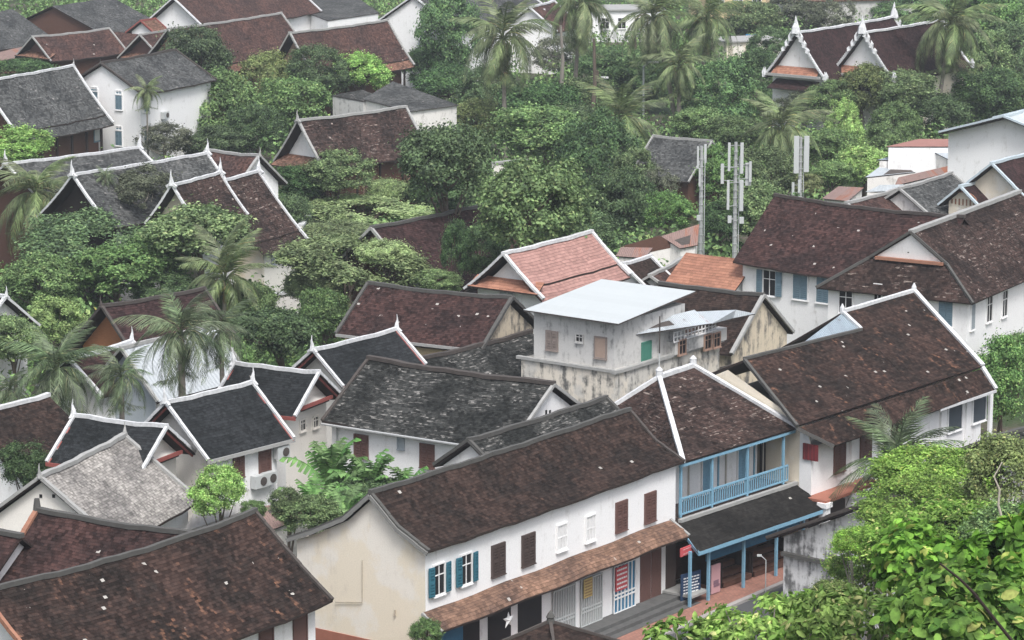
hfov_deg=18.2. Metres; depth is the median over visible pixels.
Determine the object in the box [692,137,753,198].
tree
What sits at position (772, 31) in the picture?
tree
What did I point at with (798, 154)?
antenna mast
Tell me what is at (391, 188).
shrub
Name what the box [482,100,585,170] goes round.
tree
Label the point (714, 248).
undergrowth
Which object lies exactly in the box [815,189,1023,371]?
gablet house
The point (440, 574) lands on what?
window
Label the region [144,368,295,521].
temple house
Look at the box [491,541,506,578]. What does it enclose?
window
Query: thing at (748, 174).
antenna mast
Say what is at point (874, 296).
window
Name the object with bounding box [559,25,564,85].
bare tree
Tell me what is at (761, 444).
doorway
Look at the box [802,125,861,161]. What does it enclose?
tree
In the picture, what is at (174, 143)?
shrub
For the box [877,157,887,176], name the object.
tin shed
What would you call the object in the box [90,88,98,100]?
window
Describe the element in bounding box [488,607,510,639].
doorway
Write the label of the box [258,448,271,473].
window
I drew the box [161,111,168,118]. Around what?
air conditioner
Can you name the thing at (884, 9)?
tree
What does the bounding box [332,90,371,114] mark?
flat house
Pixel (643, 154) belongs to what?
tree
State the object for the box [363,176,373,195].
window
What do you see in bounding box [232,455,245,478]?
window
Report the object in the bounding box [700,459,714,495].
door
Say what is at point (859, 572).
tree
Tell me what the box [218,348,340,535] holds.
temple house
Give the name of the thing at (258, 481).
air conditioner
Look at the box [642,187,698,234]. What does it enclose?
shrub
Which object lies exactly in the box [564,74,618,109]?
tree
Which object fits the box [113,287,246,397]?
palm tree
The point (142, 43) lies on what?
brown roofed house
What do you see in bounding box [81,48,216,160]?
white house
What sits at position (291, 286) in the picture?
tree
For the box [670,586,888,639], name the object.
road
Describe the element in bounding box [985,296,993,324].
window
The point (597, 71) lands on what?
bare tree
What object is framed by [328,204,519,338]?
maroon roofed house
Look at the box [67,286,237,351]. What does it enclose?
wooden house
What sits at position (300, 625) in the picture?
window
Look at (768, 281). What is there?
window
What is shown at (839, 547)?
tree
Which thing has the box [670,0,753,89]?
palm tree
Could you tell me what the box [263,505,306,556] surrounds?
shed
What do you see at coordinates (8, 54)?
tin shed
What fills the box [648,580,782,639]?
kerb
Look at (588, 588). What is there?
poster
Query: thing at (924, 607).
broad leaved tree
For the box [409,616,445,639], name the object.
shrub
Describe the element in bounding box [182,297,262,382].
palm tree
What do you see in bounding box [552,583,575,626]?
door
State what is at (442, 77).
tree
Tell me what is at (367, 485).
shrub
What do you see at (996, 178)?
gabled house
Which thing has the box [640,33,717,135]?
palm tree
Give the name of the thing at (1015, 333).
tree
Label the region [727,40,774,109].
tree
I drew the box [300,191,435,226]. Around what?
tree
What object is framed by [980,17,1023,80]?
tree
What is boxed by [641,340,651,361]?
window
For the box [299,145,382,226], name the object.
tree
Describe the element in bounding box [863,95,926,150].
tree
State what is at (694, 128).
tree
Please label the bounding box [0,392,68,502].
brown roofed house
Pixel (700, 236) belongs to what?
antenna mast
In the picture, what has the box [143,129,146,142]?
window
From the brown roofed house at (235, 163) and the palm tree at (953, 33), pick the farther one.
the palm tree at (953, 33)
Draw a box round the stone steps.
[579,584,706,637]
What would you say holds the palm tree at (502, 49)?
on the ground
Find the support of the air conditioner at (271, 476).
attached to the temple house at (243, 427)
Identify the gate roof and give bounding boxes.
[502,610,619,639]
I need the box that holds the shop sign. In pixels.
[680,545,694,556]
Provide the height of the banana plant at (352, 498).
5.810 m
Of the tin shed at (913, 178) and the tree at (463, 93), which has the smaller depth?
the tin shed at (913, 178)
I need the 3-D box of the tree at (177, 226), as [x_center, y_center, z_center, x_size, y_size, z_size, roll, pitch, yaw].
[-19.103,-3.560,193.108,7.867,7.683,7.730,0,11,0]
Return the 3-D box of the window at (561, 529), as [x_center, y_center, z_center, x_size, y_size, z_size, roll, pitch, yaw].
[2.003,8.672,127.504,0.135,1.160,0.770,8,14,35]
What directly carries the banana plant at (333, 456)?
on the ground
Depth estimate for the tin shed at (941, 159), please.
229.17 m
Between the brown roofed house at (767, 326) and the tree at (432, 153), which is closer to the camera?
the brown roofed house at (767, 326)
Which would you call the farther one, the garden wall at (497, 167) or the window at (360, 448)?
the garden wall at (497, 167)
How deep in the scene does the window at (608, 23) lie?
341.70 m
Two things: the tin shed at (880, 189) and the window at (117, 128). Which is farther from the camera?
the window at (117, 128)
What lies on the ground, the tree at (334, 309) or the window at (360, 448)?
the tree at (334, 309)
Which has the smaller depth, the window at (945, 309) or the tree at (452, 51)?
the window at (945, 309)
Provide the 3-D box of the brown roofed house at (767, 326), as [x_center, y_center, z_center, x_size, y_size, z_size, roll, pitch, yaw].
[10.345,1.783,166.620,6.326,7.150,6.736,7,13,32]
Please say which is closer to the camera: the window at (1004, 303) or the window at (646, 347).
the window at (646, 347)
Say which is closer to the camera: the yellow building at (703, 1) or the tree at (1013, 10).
the tree at (1013, 10)
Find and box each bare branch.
[939,563,1012,639]
[993,462,1002,515]
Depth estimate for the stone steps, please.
131.65 m
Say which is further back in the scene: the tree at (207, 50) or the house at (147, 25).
the house at (147, 25)
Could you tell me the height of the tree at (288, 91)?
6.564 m
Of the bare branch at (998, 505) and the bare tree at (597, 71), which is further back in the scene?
the bare tree at (597, 71)
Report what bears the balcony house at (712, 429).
on the ground
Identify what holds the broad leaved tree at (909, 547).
on the ground
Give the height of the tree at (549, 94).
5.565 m
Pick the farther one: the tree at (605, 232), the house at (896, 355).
the tree at (605, 232)
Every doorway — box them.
[440,626,462,639]
[463,620,479,639]
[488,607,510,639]
[518,595,541,631]
[640,552,650,602]
[651,548,661,597]
[665,543,675,588]
[760,442,765,472]
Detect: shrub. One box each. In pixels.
[0,437,50,490]
[132,119,195,158]
[180,124,252,154]
[182,460,247,525]
[239,499,268,516]
[267,487,303,551]
[274,162,326,197]
[274,492,345,535]
[278,188,316,225]
[334,474,398,497]
[362,175,411,207]
[409,266,464,291]
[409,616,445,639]
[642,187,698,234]
[697,196,747,256]
[702,112,765,150]
[764,89,827,125]
[791,172,826,197]
[808,158,859,190]
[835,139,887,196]
[862,117,919,155]
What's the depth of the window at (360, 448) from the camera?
141.23 m
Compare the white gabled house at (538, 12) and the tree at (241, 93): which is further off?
the white gabled house at (538, 12)
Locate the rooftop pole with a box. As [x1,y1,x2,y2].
[659,316,660,352]
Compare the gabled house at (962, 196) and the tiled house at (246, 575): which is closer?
the tiled house at (246, 575)
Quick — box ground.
[0,0,1023,636]
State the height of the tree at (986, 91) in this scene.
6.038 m
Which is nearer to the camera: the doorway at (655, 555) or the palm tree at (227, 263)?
the doorway at (655, 555)
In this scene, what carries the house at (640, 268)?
on the ground
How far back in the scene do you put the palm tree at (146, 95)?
248.38 m
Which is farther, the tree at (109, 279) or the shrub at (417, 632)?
the tree at (109, 279)
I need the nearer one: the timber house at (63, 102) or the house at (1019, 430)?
the house at (1019, 430)
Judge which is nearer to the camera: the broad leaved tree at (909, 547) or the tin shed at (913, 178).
the broad leaved tree at (909, 547)
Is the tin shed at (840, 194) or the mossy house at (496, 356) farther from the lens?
the tin shed at (840, 194)
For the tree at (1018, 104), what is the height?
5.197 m
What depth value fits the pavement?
134.99 m
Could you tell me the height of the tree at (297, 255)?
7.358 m
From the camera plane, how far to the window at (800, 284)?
179.06 m
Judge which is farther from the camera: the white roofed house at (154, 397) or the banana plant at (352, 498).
the white roofed house at (154, 397)
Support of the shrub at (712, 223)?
on the ground
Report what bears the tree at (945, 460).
on the ground
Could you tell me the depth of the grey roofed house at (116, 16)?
315.79 m
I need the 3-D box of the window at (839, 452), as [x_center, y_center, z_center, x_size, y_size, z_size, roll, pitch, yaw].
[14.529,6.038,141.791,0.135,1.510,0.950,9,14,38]
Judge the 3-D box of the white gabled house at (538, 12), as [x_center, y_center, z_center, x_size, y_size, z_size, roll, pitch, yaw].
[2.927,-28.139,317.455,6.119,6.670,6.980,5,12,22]
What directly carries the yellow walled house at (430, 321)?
on the ground
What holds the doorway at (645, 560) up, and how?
in the shophouse
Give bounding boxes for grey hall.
[777,0,916,32]
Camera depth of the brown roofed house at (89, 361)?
154.06 m
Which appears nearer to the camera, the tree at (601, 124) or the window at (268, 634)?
the window at (268, 634)
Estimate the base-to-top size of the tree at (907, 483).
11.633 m
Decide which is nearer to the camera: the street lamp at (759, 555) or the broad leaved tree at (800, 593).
the broad leaved tree at (800, 593)
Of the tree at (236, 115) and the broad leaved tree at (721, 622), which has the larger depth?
the tree at (236, 115)
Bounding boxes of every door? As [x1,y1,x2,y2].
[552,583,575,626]
[580,572,602,627]
[613,559,635,613]
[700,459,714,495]
[736,447,749,483]
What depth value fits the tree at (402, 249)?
182.09 m
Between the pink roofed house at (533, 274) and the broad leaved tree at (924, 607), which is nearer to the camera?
the broad leaved tree at (924, 607)
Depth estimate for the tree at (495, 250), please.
182.80 m
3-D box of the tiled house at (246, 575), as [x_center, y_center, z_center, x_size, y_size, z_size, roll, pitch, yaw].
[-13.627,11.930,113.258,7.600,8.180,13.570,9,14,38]
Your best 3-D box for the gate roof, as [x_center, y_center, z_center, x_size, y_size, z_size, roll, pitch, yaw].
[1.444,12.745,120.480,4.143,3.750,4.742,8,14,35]
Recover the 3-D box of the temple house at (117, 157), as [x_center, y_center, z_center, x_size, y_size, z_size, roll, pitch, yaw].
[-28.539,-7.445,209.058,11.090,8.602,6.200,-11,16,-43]
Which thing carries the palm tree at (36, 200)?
on the ground
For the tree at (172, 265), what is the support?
on the ground
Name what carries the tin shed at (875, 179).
on the ground
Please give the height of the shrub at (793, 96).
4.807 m
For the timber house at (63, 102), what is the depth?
245.73 m
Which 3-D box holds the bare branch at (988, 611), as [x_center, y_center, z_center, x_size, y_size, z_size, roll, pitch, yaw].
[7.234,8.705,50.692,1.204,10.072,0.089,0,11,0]
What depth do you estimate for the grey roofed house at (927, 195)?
199.98 m
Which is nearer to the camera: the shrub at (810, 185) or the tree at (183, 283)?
the tree at (183, 283)
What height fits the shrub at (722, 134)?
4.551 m
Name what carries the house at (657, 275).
on the ground
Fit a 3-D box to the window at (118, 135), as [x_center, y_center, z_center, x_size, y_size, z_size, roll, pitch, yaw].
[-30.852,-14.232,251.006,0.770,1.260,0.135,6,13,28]
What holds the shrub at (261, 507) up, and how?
on the ground
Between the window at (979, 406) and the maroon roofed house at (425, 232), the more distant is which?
the maroon roofed house at (425, 232)
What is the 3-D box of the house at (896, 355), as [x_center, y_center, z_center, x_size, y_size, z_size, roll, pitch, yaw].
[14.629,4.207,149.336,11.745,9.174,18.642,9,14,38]
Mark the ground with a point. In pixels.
(1006, 420)
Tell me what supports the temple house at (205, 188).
on the ground
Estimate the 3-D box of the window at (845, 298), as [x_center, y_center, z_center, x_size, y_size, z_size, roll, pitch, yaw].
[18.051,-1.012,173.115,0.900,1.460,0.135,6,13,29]
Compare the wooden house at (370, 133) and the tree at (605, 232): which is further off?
the wooden house at (370, 133)
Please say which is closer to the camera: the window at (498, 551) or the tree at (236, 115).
the window at (498, 551)
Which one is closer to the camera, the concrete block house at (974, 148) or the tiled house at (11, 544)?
the tiled house at (11, 544)
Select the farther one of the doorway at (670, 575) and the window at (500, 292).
the window at (500, 292)
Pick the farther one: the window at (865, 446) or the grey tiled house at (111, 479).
the window at (865, 446)
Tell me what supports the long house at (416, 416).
on the ground
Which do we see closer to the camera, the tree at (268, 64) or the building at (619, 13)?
the tree at (268, 64)
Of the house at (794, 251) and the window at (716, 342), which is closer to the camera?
the window at (716, 342)
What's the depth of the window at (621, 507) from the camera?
130.81 m
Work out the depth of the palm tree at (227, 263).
181.48 m
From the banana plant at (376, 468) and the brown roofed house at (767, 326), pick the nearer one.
the banana plant at (376, 468)
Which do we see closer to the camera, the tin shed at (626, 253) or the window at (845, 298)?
the window at (845, 298)
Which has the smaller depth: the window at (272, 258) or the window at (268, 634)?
the window at (268, 634)
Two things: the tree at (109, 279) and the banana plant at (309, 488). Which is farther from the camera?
the tree at (109, 279)
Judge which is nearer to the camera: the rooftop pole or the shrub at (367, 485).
the shrub at (367, 485)
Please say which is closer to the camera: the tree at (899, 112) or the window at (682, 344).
the window at (682, 344)
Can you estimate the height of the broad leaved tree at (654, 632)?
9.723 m
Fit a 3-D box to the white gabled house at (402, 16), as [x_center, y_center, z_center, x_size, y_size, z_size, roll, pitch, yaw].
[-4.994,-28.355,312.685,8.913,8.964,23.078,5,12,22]
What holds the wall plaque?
attached to the house at (896, 355)
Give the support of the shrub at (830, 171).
on the ground
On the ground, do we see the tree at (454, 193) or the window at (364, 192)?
the tree at (454, 193)
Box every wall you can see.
[274,291,300,312]
[298,213,318,228]
[491,159,527,175]
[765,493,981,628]
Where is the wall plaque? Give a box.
[803,443,818,461]
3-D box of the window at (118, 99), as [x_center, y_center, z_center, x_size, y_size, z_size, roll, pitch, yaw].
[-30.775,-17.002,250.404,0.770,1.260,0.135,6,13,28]
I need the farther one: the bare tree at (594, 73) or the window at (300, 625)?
the bare tree at (594, 73)
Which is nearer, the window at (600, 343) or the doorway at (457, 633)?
the doorway at (457, 633)
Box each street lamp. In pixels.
[642,61,657,127]
[757,554,766,591]
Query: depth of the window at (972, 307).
170.27 m
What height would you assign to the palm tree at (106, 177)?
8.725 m
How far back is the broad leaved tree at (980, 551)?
57.72 m
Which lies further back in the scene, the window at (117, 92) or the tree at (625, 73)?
the tree at (625, 73)
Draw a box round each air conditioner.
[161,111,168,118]
[250,474,267,489]
[261,470,276,485]
[273,444,289,459]
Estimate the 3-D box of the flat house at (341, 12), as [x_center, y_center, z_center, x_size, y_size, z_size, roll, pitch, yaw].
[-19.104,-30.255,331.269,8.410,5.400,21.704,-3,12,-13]
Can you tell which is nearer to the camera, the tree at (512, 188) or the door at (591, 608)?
the door at (591, 608)
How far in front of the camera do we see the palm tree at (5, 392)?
160.68 m
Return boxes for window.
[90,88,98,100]
[93,129,99,142]
[114,94,122,110]
[114,130,122,146]
[115,90,121,94]
[115,126,122,130]
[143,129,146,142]
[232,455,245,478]
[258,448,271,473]
[258,627,273,639]
[271,254,276,264]
[292,614,307,639]
[299,418,307,433]
[312,415,319,429]
[353,433,368,459]
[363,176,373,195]
[396,437,404,450]
[419,443,434,469]
[429,561,451,598]
[456,551,478,588]
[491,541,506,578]
[499,291,514,296]
[521,531,536,568]
[545,330,558,351]
[556,521,568,553]
[574,333,583,343]
[584,513,596,544]
[593,336,606,360]
[601,18,609,29]
[615,499,628,533]
[617,17,625,28]
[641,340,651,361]
[644,490,657,524]
[677,338,686,356]
[703,333,712,351]
[712,331,720,349]
[756,269,781,297]
[791,274,808,301]
[815,277,827,304]
[833,443,846,474]
[837,291,853,313]
[859,435,872,460]
[873,283,882,299]
[937,301,953,327]
[946,404,962,434]
[969,304,975,331]
[971,396,986,425]
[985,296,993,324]
[1001,289,1008,318]
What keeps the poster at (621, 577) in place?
attached to the shophouse
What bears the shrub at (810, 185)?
on the ground
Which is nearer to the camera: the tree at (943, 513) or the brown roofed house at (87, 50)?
the tree at (943, 513)
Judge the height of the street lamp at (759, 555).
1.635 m
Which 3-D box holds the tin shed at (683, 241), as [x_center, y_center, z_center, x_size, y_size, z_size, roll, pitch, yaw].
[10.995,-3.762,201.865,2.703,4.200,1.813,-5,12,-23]
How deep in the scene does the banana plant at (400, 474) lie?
134.50 m
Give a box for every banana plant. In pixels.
[277,471,349,533]
[280,436,370,499]
[327,449,399,493]
[330,483,365,514]
[384,465,427,480]
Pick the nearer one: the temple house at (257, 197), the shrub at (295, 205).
the temple house at (257, 197)
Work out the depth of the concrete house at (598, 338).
153.78 m
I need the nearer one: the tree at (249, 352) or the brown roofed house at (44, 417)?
the brown roofed house at (44, 417)
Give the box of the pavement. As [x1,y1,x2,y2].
[616,560,782,639]
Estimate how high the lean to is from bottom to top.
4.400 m
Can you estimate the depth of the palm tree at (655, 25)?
271.32 m
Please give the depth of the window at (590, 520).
129.10 m
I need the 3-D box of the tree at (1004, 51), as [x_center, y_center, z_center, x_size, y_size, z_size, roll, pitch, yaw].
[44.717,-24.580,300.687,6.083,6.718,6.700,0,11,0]
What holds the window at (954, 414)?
in the house at (896, 355)
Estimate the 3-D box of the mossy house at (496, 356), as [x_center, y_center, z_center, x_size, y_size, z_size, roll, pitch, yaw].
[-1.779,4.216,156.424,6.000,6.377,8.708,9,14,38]
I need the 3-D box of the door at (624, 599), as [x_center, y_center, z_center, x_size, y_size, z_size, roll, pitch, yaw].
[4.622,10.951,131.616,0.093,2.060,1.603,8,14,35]
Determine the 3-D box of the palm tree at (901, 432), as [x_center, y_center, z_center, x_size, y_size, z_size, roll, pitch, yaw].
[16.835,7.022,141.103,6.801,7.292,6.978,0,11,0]
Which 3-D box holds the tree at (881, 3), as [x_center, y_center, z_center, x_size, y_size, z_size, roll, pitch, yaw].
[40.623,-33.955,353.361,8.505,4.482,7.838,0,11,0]
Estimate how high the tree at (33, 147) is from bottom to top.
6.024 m
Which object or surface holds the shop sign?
hanging from the balcony house at (712, 429)
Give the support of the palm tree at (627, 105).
on the ground
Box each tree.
[0,57,59,76]
[0,120,59,161]
[0,156,76,256]
[0,248,87,307]
[0,311,41,399]
[0,320,125,415]
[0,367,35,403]
[7,201,146,309]
[27,290,91,361]
[65,233,176,301]
[83,344,152,419]
[93,164,119,189]
[113,159,181,208]
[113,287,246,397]
[119,226,196,290]
[120,268,198,298]
[125,75,163,155]
[130,194,260,283]
[156,21,241,72]
[173,214,277,317]
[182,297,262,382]
[196,58,269,141]
[217,280,283,340]
[221,99,291,155]
[230,299,322,366]
[231,339,259,362]
[237,46,295,96]
[255,71,338,132]
[261,227,438,338]
[277,269,343,343]
[282,41,354,113]
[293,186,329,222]
[294,283,350,344]
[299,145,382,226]
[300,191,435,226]
[301,216,372,237]
[333,48,395,90]
[351,235,414,283]
[387,113,499,214]
[401,45,441,80]
[403,175,482,212]
[409,59,473,100]
[411,0,485,91]
[437,215,477,290]
[445,62,522,123]
[446,0,559,159]
[452,221,515,278]
[455,92,500,140]
[470,145,604,248]
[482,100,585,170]
[492,78,587,130]
[530,29,592,73]
[535,202,629,250]
[538,0,618,77]
[543,100,598,134]
[546,100,644,202]
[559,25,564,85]
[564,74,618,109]
[568,43,654,83]
[573,75,672,167]
[584,162,656,247]
[591,38,596,107]
[596,70,599,105]
[606,0,702,133]
[606,139,658,187]
[608,54,676,112]
[637,165,680,227]
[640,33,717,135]
[642,608,738,639]
[667,101,725,138]
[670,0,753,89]
[676,49,767,126]
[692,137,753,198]
[694,590,830,639]
[710,175,787,239]
[723,0,790,35]
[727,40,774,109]
[737,140,797,193]
[738,89,837,193]
[739,24,789,62]
[754,0,830,30]
[763,583,836,616]
[778,582,893,639]
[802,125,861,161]
[805,77,858,122]
[806,0,860,27]
[808,573,869,611]
[809,517,906,637]
[823,92,865,154]
[825,521,880,639]
[828,396,966,504]
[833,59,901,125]
[839,490,996,565]
[848,469,992,537]
[852,437,1012,507]
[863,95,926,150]
[863,517,958,597]
[866,1,901,18]
[867,0,947,25]
[867,65,943,120]
[869,552,1023,639]
[894,0,1007,137]
[907,90,972,138]
[939,0,1023,37]
[940,503,1023,609]
[947,65,1023,120]
[947,489,1023,562]
[952,428,1023,506]
[962,21,1021,85]
[973,321,1023,432]
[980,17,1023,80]
[994,68,1023,113]
[1002,329,1023,406]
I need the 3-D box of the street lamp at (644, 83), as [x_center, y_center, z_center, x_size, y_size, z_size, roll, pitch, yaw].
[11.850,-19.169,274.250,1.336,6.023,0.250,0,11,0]
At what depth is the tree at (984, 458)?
104.18 m
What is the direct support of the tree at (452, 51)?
on the ground
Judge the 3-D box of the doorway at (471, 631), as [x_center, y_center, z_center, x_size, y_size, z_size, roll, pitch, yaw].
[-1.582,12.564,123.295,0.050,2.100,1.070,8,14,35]
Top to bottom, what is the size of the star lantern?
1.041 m
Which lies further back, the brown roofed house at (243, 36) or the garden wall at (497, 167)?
the brown roofed house at (243, 36)
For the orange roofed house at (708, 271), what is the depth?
182.79 m
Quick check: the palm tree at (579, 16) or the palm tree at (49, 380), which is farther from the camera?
the palm tree at (579, 16)
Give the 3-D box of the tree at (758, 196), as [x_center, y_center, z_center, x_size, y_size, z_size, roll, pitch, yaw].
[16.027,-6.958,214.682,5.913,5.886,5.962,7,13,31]
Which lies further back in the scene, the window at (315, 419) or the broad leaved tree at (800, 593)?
the window at (315, 419)
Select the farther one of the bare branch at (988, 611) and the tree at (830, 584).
the tree at (830, 584)
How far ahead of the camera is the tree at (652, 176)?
225.21 m
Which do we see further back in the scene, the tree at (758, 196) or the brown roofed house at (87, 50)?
the brown roofed house at (87, 50)
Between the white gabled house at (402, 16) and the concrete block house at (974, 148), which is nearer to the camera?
the concrete block house at (974, 148)
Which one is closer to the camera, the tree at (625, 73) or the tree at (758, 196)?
the tree at (758, 196)
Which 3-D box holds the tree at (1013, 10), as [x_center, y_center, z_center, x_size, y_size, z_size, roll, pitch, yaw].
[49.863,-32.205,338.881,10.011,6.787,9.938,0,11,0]
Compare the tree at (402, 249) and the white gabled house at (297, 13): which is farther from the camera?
the white gabled house at (297, 13)
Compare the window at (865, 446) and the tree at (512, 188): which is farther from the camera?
the tree at (512, 188)
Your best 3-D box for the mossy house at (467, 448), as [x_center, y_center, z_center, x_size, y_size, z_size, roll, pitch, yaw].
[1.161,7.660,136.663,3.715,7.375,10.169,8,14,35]
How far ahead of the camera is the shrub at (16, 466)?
136.33 m
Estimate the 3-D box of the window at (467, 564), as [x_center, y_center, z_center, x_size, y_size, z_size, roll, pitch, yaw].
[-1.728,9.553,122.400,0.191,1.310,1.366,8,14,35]
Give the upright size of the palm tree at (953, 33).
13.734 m
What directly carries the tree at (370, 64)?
on the ground
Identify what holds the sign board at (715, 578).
on the pavement
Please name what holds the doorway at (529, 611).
in the shophouse
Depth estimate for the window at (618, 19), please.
341.95 m
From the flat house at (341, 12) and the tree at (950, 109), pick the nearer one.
the tree at (950, 109)
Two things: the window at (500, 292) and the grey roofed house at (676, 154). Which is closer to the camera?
the window at (500, 292)
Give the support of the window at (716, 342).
in the concrete house at (598, 338)
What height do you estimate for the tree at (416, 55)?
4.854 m
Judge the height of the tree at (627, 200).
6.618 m
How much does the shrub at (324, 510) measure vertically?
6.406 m
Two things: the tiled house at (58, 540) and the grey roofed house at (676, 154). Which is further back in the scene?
the grey roofed house at (676, 154)
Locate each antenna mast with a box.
[697,144,706,254]
[720,142,751,257]
[792,136,809,196]
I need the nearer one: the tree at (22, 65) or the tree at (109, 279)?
the tree at (109, 279)
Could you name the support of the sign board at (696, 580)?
on the stone steps
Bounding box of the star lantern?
[504,608,512,627]
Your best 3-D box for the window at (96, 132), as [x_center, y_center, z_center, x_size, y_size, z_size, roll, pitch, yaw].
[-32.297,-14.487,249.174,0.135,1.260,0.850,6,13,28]
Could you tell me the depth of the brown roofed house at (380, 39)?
283.28 m
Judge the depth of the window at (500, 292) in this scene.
171.44 m
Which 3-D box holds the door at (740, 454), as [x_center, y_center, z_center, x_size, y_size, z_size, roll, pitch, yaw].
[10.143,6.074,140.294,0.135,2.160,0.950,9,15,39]
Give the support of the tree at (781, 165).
on the ground
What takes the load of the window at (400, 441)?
in the long house at (416, 416)
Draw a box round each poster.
[583,576,592,598]
[615,564,627,591]
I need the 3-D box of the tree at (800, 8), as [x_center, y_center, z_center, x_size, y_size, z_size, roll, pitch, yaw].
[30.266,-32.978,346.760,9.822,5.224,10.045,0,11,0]
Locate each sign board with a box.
[680,570,700,600]
[710,563,720,593]
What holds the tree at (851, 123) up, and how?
on the ground
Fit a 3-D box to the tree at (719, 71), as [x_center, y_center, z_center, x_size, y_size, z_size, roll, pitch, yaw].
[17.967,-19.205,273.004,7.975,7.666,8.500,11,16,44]
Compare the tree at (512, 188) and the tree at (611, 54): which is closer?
the tree at (512, 188)
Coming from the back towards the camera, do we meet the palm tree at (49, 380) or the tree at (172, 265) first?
the tree at (172, 265)
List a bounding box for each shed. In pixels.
[0,47,21,75]
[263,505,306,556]
[616,247,652,261]
[622,236,669,264]
[661,224,699,262]
[822,186,863,203]
[865,167,914,194]
[866,184,903,194]
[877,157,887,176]
[886,139,947,175]
[895,166,947,184]
[935,153,947,168]
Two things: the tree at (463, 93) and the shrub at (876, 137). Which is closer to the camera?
the shrub at (876, 137)
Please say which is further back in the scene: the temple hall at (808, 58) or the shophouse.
the temple hall at (808, 58)
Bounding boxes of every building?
[576,4,662,42]
[690,0,768,27]
[709,35,781,59]
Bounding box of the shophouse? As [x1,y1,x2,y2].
[286,407,689,639]
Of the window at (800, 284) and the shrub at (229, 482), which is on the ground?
the shrub at (229, 482)
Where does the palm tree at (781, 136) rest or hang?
on the ground
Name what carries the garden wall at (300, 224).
on the ground
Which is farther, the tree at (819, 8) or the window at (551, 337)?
the tree at (819, 8)
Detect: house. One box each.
[0,9,46,58]
[0,58,114,166]
[0,133,152,282]
[0,286,40,403]
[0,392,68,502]
[0,422,193,531]
[0,498,191,582]
[0,507,333,639]
[0,528,32,579]
[14,27,125,73]
[26,0,148,33]
[36,138,225,302]
[36,326,135,418]
[45,399,195,475]
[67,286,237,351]
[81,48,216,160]
[99,325,238,421]
[113,31,138,46]
[117,29,165,58]
[125,17,166,33]
[144,158,248,292]
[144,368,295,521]
[148,12,294,118]
[150,0,321,30]
[203,148,287,196]
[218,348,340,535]
[225,156,307,298]
[270,105,424,227]
[277,19,414,114]
[292,316,426,447]
[310,0,377,28]
[321,355,579,477]
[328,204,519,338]
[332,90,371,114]
[334,280,533,355]
[362,81,458,129]
[378,0,541,89]
[422,328,533,376]
[432,395,619,467]
[463,229,631,333]
[513,0,576,73]
[516,279,754,402]
[614,355,822,606]
[621,254,670,284]
[634,134,726,219]
[636,256,682,285]
[658,281,794,383]
[666,252,744,290]
[712,283,997,536]
[733,193,970,343]
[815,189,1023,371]
[843,188,900,209]
[884,171,964,213]
[929,426,1023,503]
[937,181,988,213]
[938,109,1023,182]
[966,153,1023,198]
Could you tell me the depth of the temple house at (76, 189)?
199.11 m
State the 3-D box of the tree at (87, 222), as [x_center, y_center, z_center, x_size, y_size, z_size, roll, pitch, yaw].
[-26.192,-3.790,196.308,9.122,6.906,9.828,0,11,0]
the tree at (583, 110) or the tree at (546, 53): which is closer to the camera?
the tree at (583, 110)
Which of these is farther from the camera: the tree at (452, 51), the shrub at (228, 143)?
the tree at (452, 51)
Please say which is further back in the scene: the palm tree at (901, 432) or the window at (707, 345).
the window at (707, 345)
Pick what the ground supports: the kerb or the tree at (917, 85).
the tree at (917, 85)
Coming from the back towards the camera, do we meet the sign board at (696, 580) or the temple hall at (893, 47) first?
the temple hall at (893, 47)
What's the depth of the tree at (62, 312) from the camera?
178.39 m
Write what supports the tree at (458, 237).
on the ground
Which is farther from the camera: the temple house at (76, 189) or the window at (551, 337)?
the temple house at (76, 189)
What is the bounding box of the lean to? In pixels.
[185,502,252,529]
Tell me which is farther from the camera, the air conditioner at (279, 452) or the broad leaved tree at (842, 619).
the air conditioner at (279, 452)
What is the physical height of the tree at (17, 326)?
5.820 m
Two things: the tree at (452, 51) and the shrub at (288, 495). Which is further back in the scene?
the tree at (452, 51)
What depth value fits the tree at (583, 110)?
261.21 m
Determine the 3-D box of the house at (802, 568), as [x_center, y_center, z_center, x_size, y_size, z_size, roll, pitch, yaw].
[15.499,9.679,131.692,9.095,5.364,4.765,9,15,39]
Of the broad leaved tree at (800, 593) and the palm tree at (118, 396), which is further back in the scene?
the palm tree at (118, 396)
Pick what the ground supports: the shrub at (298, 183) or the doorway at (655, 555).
the shrub at (298, 183)
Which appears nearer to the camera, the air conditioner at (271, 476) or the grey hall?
the air conditioner at (271, 476)
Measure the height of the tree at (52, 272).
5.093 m
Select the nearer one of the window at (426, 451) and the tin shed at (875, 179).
the window at (426, 451)
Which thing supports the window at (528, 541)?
in the shophouse
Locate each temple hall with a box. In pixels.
[762,2,900,134]
[837,16,974,129]
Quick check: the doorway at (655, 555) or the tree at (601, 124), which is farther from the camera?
the tree at (601, 124)
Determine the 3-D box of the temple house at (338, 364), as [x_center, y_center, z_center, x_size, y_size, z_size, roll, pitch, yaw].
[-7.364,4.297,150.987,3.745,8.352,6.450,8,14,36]
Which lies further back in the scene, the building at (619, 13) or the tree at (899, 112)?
the building at (619, 13)

